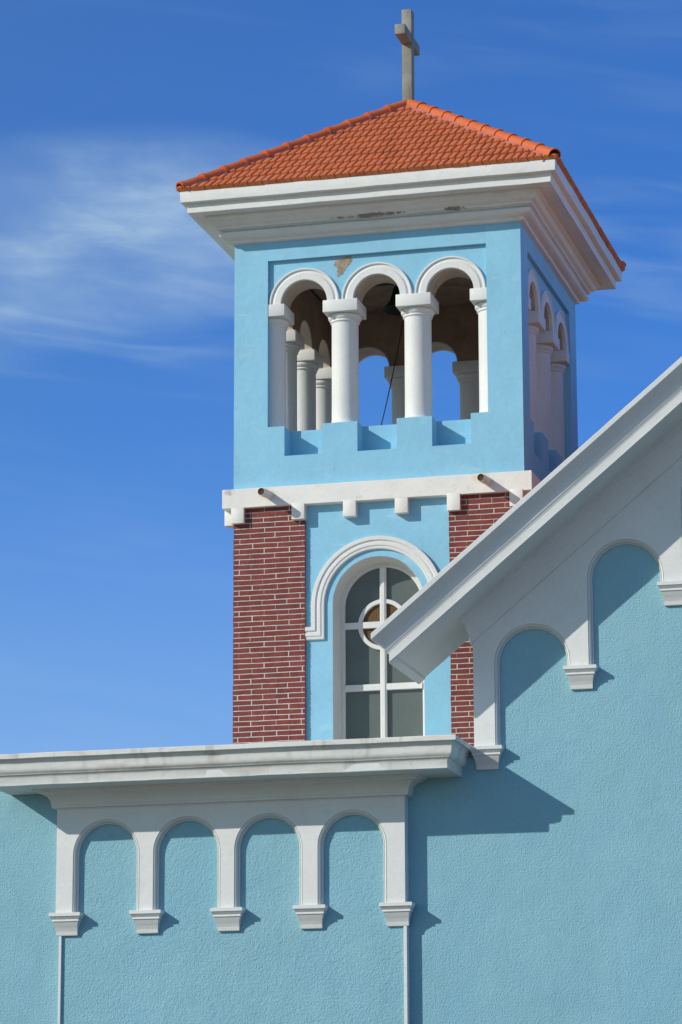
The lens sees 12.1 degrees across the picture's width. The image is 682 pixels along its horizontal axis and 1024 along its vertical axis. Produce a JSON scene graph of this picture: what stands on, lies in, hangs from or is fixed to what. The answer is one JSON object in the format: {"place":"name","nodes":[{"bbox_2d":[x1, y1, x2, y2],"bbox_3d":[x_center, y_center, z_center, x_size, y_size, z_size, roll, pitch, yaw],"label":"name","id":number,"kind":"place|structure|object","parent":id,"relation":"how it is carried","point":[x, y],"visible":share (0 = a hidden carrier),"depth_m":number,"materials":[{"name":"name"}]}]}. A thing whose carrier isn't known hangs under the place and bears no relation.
{"place":"outdoors","nodes":[
{"label":"outdoors","id":0,"kind":"place"},
{"bbox_2d":[0,0,681,754],"label":"sky","id":1,"kind":"structure","parent":0,"point":[117,306],"materials":[{"name":"blue"}]},
{"bbox_2d":[371,357,681,1023],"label":"church nave","id":2,"kind":"structure","parent":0,"point":[545,855],"depth_m":39.87,"materials":[{"name":"blue paint"}]},
{"label":"ground","id":3,"kind":"structure","parent":0,"visible":0},
{"bbox_2d":[176,99,625,745],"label":"bell tower","id":4,"kind":"structure","parent":3,"relation":"on","point":[490,253],"depth_m":43.21,"materials":[{"name":"blue paint"}]},
{"bbox_2d":[333,556,424,739],"bbox_3d":[0.543,2.265,42.443,1.240,3.360,0.400,-4,-13,14],"label":"window","id":5,"kind":"structure","parent":4,"relation":"in","point":[372,698],"depth_m":42.66,"materials":[{"name":"grey glass"}]},
{"bbox_2d":[374,283,401,316],"bbox_3d":[0.884,-3.034,45.479,0.609,0.570,0.891,12,-18,-42],"label":"bell","id":6,"kind":"object","parent":4,"relation":"hanging from","point":[390,308],"visible":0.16,"depth_m":45.53,"materials":[{"name":"black metal"}]},
{"bbox_2d":[381,320,403,424],"bbox_3d":[0.623,-1.585,45.216,0.586,2.410,0.016,-4,-13,14],"label":"bell rope","id":7,"kind":"object","parent":6,"relation":"hanging from","point":[393,371],"visible":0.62,"depth_m":45.27,"materials":[{"name":"fabric"}]},
{"bbox_2d":[395,9,419,99],"bbox_3d":[0.957,-6.502,46.216,0.150,1.541,0.920,-4,-13,14],"label":"cross","id":8,"kind":"object","parent":4,"relation":"on","point":[404,32],"visible":0.93,"depth_m":46.16,"materials":[{"name":"grey concrete"}]},
{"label":"forecourt","id":9,"kind":"structure","parent":0,"visible":0},
{"bbox_2d":[0,734,473,1023],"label":"church wing","id":10,"kind":"structure","parent":9,"relation":"on","point":[257,883],"depth_m":40.49,"materials":[{"name":"blue paint"}]}
]}

